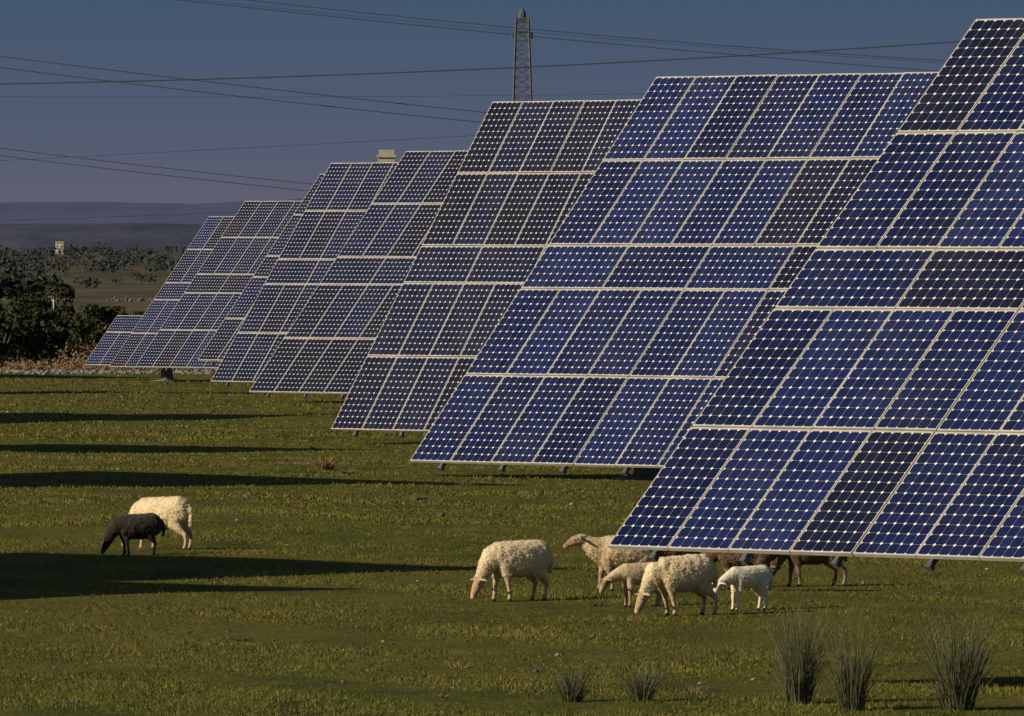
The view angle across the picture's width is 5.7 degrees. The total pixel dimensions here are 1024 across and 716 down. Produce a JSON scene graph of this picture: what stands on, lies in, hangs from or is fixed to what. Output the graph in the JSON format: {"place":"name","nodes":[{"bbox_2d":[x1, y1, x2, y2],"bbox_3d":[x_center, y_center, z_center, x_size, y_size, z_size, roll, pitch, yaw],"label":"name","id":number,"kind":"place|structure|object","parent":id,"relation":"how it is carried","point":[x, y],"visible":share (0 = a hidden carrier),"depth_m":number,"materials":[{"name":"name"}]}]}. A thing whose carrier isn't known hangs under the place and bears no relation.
{"place":"outdoors","nodes":[
{"label":"outdoors","id":0,"kind":"place"},
{"bbox_2d":[55,243,63,253],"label":"walls","id":1,"kind":"structure","parent":0,"point":[59,247],"depth_m":4797.73,"materials":[{"name":"beige stone"}]},
{"bbox_2d":[0,223,202,251],"bbox_3d":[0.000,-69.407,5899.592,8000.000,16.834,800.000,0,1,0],"label":"hills","id":2,"kind":"structure","parent":0,"point":[156,236],"depth_m":5635.36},
{"bbox_2d":[30,254,183,256],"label":"power line","id":3,"kind":"object","parent":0,"point":[105,255],"visible":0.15,"depth_m":899.94,"materials":[{"name":"black metal"}]},
{"bbox_2d":[0,212,236,220],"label":"power line","id":4,"kind":"object","parent":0,"point":[117,216],"visible":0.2,"depth_m":899.90,"materials":[{"name":"black metal"}]},
{"bbox_2d":[0,198,303,223],"bbox_3d":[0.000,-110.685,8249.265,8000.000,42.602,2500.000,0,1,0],"label":"hills","id":5,"kind":"structure","parent":0,"point":[46,212],"depth_m":7613.99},
{"bbox_2d":[0,155,307,190],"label":"power line","id":6,"kind":"object","parent":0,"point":[154,174],"visible":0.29,"depth_m":899.85,"materials":[{"name":"black metal"}]},
{"bbox_2d":[0,148,312,184],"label":"power line","id":7,"kind":"object","parent":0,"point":[154,166],"visible":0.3,"depth_m":899.84,"materials":[{"name":"black metal"}]},
{"bbox_2d":[0,135,475,160],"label":"power line","id":8,"kind":"object","parent":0,"point":[237,148],"visible":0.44,"depth_m":904.83,"materials":[{"name":"black metal"}]},
{"bbox_2d":[0,67,481,122],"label":"power line","id":9,"kind":"object","parent":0,"point":[242,96],"visible":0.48,"depth_m":701.82,"materials":[{"name":"black metal"}]},
{"bbox_2d":[0,56,486,112],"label":"power line","id":10,"kind":"object","parent":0,"point":[243,85],"visible":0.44,"depth_m":701.81,"materials":[{"name":"black metal"}]},
{"bbox_2d":[0,94,610,96],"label":"power line","id":11,"kind":"object","parent":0,"point":[409,96],"visible":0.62,"depth_m":759.81,"materials":[{"name":"black metal"}]},
{"bbox_2d":[377,150,395,161],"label":"transformer tower","id":12,"kind":"structure","parent":0,"point":[386,156],"depth_m":1198.71,"materials":[{"name":"paint"}]},
{"bbox_2d":[0,41,959,84],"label":"power line","id":13,"kind":"object","parent":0,"point":[483,68],"visible":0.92,"depth_m":699.78,"materials":[{"name":"black metal"}]},
{"bbox_2d":[0,252,1023,715],"bbox_3d":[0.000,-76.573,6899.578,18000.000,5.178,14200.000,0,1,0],"label":"ground","id":14,"kind":"structure","parent":0,"point":[134,292],"depth_m":121.20,"materials":[{"name":"green plant"}]},
{"bbox_2d":[0,313,21,367],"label":"holm oak","id":15,"kind":"object","parent":14,"relation":"on","point":[6,332],"visible":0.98,"depth_m":415.54,"materials":[{"name":"green plant"}]},
{"bbox_2d":[0,293,45,363],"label":"holm oak","id":16,"kind":"object","parent":14,"relation":"on","point":[19,299],"visible":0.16,"depth_m":423.62,"materials":[{"name":"green plant"}]},
{"bbox_2d":[5,304,56,363],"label":"holm oak","id":17,"kind":"object","parent":14,"relation":"on","point":[28,337],"visible":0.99,"depth_m":417.32,"materials":[{"name":"green plant"}]},
{"bbox_2d":[0,264,75,297],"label":"woodland","id":18,"kind":"object","parent":14,"relation":"on","point":[18,282],"visible":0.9,"depth_m":1501.84,"materials":[{"name":"green plant"}]},
{"bbox_2d":[39,674,67,679],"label":"grass tuft","id":19,"kind":"object","parent":14,"relation":"on","point":[50,676],"visible":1,"depth_m":99.38,"materials":[{"name":"green plant"}]},
{"bbox_2d":[26,280,81,364],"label":"holm oak","id":20,"kind":"object","parent":14,"relation":"on","point":[58,292],"visible":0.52,"depth_m":423.91,"materials":[{"name":"green plant"}]},
{"bbox_2d":[43,315,95,364],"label":"holm oak","id":21,"kind":"object","parent":14,"relation":"on","point":[76,326],"visible":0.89,"depth_m":417.70,"materials":[{"name":"green plant"}]},
{"bbox_2d":[0,297,153,301],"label":"dry stone wall","id":22,"kind":"structure","parent":14,"relation":"on","point":[113,298],"depth_m":1422.11,"materials":[{"name":"grey stone"}]},
{"bbox_2d":[1,268,156,287],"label":"woodland","id":23,"kind":"object","parent":14,"relation":"on","point":[136,274],"visible":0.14,"depth_m":1945.93,"materials":[{"name":"green plant"}]},
{"bbox_2d":[0,242,186,272],"bbox_3d":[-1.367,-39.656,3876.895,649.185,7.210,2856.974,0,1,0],"label":"woodland","id":24,"kind":"object","parent":14,"relation":"on","point":[12,260],"visible":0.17,"depth_m":2993.27,"materials":[{"name":"green plant"}]},
{"bbox_2d":[69,303,117,355],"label":"holm oak","id":25,"kind":"object","parent":14,"relation":"on","point":[97,313],"visible":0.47,"depth_m":422.65,"materials":[{"name":"green plant"}]},
{"bbox_2d":[80,624,116,630],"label":"grass tuft","id":26,"kind":"object","parent":14,"relation":"on","point":[104,628],"visible":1,"depth_m":111.64,"materials":[{"name":"plant"}]},
{"bbox_2d":[0,326,210,371],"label":"dry brush","id":27,"kind":"object","parent":14,"relation":"on","point":[75,364],"visible":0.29,"depth_m":405.97,"materials":[{"name":"brown plant"}]},
{"bbox_2d":[0,368,216,374],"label":"gravel","id":28,"kind":"structure","parent":14,"relation":"on","point":[59,371],"depth_m":393.66,"materials":[{"name":"beige gravel"}]},
{"bbox_2d":[81,305,145,324],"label":"holm oak","id":29,"kind":"object","parent":14,"relation":"on","point":[117,308],"visible":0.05,"depth_m":539.92,"materials":[{"name":"green plant"}]},
{"bbox_2d":[101,512,165,555],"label":"sheep","id":30,"kind":"object","parent":14,"relation":"on","point":[126,528],"visible":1,"depth_m":136.82},
{"bbox_2d":[84,315,185,380],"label":"solar tracker","id":31,"kind":"object","parent":14,"relation":"on","point":[113,340],"visible":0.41,"depth_m":370.94,"materials":[{"name":"glass"}]},
{"bbox_2d":[134,546,145,550],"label":"grass tuft","id":32,"kind":"object","parent":14,"relation":"on","point":[140,549],"visible":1,"depth_m":138.62,"materials":[{"name":"plant"}]},
{"bbox_2d":[122,496,193,549],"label":"sheep","id":33,"kind":"object","parent":14,"relation":"on","point":[175,513],"visible":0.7,"depth_m":138.82},
{"bbox_2d":[109,216,234,371],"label":"solar tracker","id":34,"kind":"object","parent":14,"relation":"on","point":[169,295],"visible":0.08,"depth_m":364.66,"materials":[{"name":"glass"}]},
{"bbox_2d":[136,201,301,393],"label":"solar tracker","id":35,"kind":"object","parent":14,"relation":"on","point":[217,286],"visible":0.27,"depth_m":329.53,"materials":[{"name":"glass"}]},
{"bbox_2d":[214,605,240,609],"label":"grass tuft","id":36,"kind":"object","parent":14,"relation":"on","point":[226,607],"visible":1,"depth_m":116.45,"materials":[{"name":"green plant"}]},
{"bbox_2d":[224,635,258,640],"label":"grass tuft","id":37,"kind":"object","parent":14,"relation":"on","point":[242,639],"visible":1,"depth_m":109.44,"materials":[{"name":"green plant"}]},
{"bbox_2d":[198,174,324,364],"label":"solar tracker","id":38,"kind":"object","parent":14,"relation":"on","point":[218,345],"visible":0.05,"depth_m":293.52,"materials":[{"name":"glass"}]},
{"bbox_2d":[290,503,306,508],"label":"grass tuft","id":39,"kind":"object","parent":14,"relation":"on","point":[299,507],"visible":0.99,"depth_m":158.00,"materials":[{"name":"brown plant"}]},
{"bbox_2d":[211,162,398,386],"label":"solar tracker","id":40,"kind":"object","parent":14,"relation":"on","point":[341,201],"visible":0.15,"depth_m":267.69,"materials":[{"name":"glass"}]},
{"bbox_2d":[301,457,346,469],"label":"dry shrub","id":41,"kind":"object","parent":14,"relation":"on","point":[319,465],"visible":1,"depth_m":190.97,"materials":[{"name":"brown plant"}]},
{"bbox_2d":[331,468,361,473],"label":"dry shrub","id":42,"kind":"object","parent":14,"relation":"on","point":[351,471],"visible":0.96,"depth_m":186.98,"materials":[{"name":"brown plant"}]},
{"bbox_2d":[249,150,467,398],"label":"solar tracker","id":43,"kind":"object","parent":14,"relation":"on","point":[326,344],"visible":0.26,"depth_m":226.45,"materials":[{"name":"glass"}]},
{"bbox_2d":[343,649,382,653],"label":"grass tuft","id":44,"kind":"object","parent":14,"relation":"on","point":[360,652],"visible":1,"depth_m":105.27,"materials":[{"name":"green plant"}]},
{"bbox_2d":[430,692,447,697],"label":"grass tuft","id":45,"kind":"object","parent":14,"relation":"on","point":[439,696],"visible":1,"depth_m":95.66,"materials":[{"name":"brown plant"}]},
{"bbox_2d":[437,661,480,668],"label":"grass tuft","id":46,"kind":"object","parent":14,"relation":"on","point":[456,666],"visible":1,"depth_m":102.14,"materials":[{"name":"brown plant"}]},
{"bbox_2d":[331,99,659,479],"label":"solar tracker","id":47,"kind":"object","parent":14,"relation":"on","point":[526,172],"visible":0.36,"depth_m":183.83,"materials":[{"name":"glass"}]},
{"bbox_2d":[0,394,1002,714],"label":"scattered stones","id":48,"kind":"object","parent":14,"relation":"on","point":[288,544],"visible":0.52,"depth_m":132.13,"materials":[{"name":"grey stone"}]},
{"bbox_2d":[0,406,1022,715],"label":"dark stones","id":49,"kind":"object","parent":14,"relation":"on","point":[406,568],"visible":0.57,"depth_m":125.37,"materials":[{"name":"grey stone"}]},
{"bbox_2d":[470,539,554,601],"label":"sheep","id":50,"kind":"object","parent":14,"relation":"on","point":[529,560],"visible":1,"depth_m":118.47},
{"bbox_2d":[512,9,532,100],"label":"lattice pylon","id":51,"kind":"object","parent":14,"relation":"on","point":[521,15],"visible":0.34,"depth_m":899.05,"materials":[{"name":"metal"}]},
{"bbox_2d":[543,661,601,701],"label":"rush tussock","id":52,"kind":"object","parent":14,"relation":"on","point":[573,692],"visible":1,"depth_m":94.70,"materials":[{"name":"green plant"}]},
{"bbox_2d":[568,529,595,534],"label":"grass tuft","id":53,"kind":"object","parent":14,"relation":"on","point":[578,532],"visible":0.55,"depth_m":145.43,"materials":[{"name":"green plant"}]},
{"bbox_2d":[579,571,604,576],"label":"grass tuft","id":54,"kind":"object","parent":14,"relation":"on","point":[584,575],"visible":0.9,"depth_m":126.67,"materials":[{"name":"green plant"}]},
{"bbox_2d":[587,599,614,605],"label":"grass tuft","id":55,"kind":"object","parent":14,"relation":"on","point":[595,603],"visible":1,"depth_m":117.13,"materials":[{"name":"green plant"}]},
{"bbox_2d":[563,533,659,590],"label":"sheep","id":56,"kind":"object","parent":14,"relation":"on","point":[603,555],"visible":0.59,"depth_m":121.29},
{"bbox_2d":[599,561,661,607],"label":"lamb","id":57,"kind":"object","parent":14,"relation":"on","point":[629,575],"visible":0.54,"depth_m":116.70},
{"bbox_2d":[601,658,674,701],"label":"rush tussock","id":58,"kind":"object","parent":14,"relation":"on","point":[642,691],"visible":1,"depth_m":94.50,"materials":[{"name":"green plant"}]},
{"bbox_2d":[410,72,938,475],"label":"solar tracker","id":59,"kind":"object","parent":14,"relation":"on","point":[698,222],"visible":0.52,"depth_m":140.50,"materials":[{"name":"glass"}]},
{"bbox_2d":[634,554,718,615],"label":"sheep","id":60,"kind":"object","parent":14,"relation":"on","point":[696,574],"visible":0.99,"depth_m":113.98},
{"bbox_2d":[640,550,719,585],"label":"sheep","id":61,"kind":"object","parent":14,"relation":"on","point":[664,553],"visible":0.04,"depth_m":123.05},
{"bbox_2d":[672,686,707,694],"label":"grass tuft","id":62,"kind":"object","parent":14,"relation":"on","point":[692,690],"visible":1,"depth_m":95.90,"materials":[{"name":"brown plant"}]},
{"bbox_2d":[700,552,782,590],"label":"sheep","id":63,"kind":"object","parent":14,"relation":"on","point":[728,561],"visible":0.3,"depth_m":121.92},
{"bbox_2d":[712,565,773,610],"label":"lamb","id":64,"kind":"object","parent":14,"relation":"on","point":[758,579],"visible":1,"depth_m":115.26},
{"bbox_2d":[750,600,851,703],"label":"rush tussock","id":65,"kind":"object","parent":14,"relation":"on","point":[799,685],"visible":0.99,"depth_m":93.38,"materials":[{"name":"green plant"}]},
{"bbox_2d":[770,554,847,586],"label":"sheep","id":66,"kind":"object","parent":14,"relation":"on","point":[796,561],"visible":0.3,"depth_m":123.93},
{"bbox_2d":[608,18,1023,574],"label":"solar tracker","id":67,"kind":"object","parent":14,"relation":"on","point":[867,399],"visible":1,"depth_m":96.94,"materials":[{"name":"glass"}]},
{"bbox_2d":[802,617,902,710],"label":"rush tussock","id":68,"kind":"object","parent":14,"relation":"on","point":[852,694],"visible":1,"depth_m":92.17,"materials":[{"name":"green plant"}]},
{"bbox_2d":[901,609,1021,710],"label":"rush tussock","id":69,"kind":"object","parent":14,"relation":"on","point":[961,689],"visible":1,"depth_m":92.25,"materials":[{"name":"green plant"}]},
{"bbox_2d":[0,0,1023,203],"label":"sky","id":70,"kind":"structure","parent":0,"point":[169,38],"materials":[{"name":"blue"}]},
{"bbox_2d":[181,0,938,71],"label":"power line","id":71,"kind":"object","parent":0,"point":[555,38],"visible":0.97,"depth_m":799.74,"materials":[{"name":"black metal"}]},
{"bbox_2d":[201,0,942,62],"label":"power line","id":72,"kind":"object","parent":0,"point":[567,35],"visible":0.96,"depth_m":799.74,"materials":[{"name":"black metal"}]},
{"bbox_2d":[249,0,946,60],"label":"power line","id":73,"kind":"object","parent":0,"point":[593,34],"visible":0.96,"depth_m":799.73,"materials":[{"name":"black metal"}]}
]}

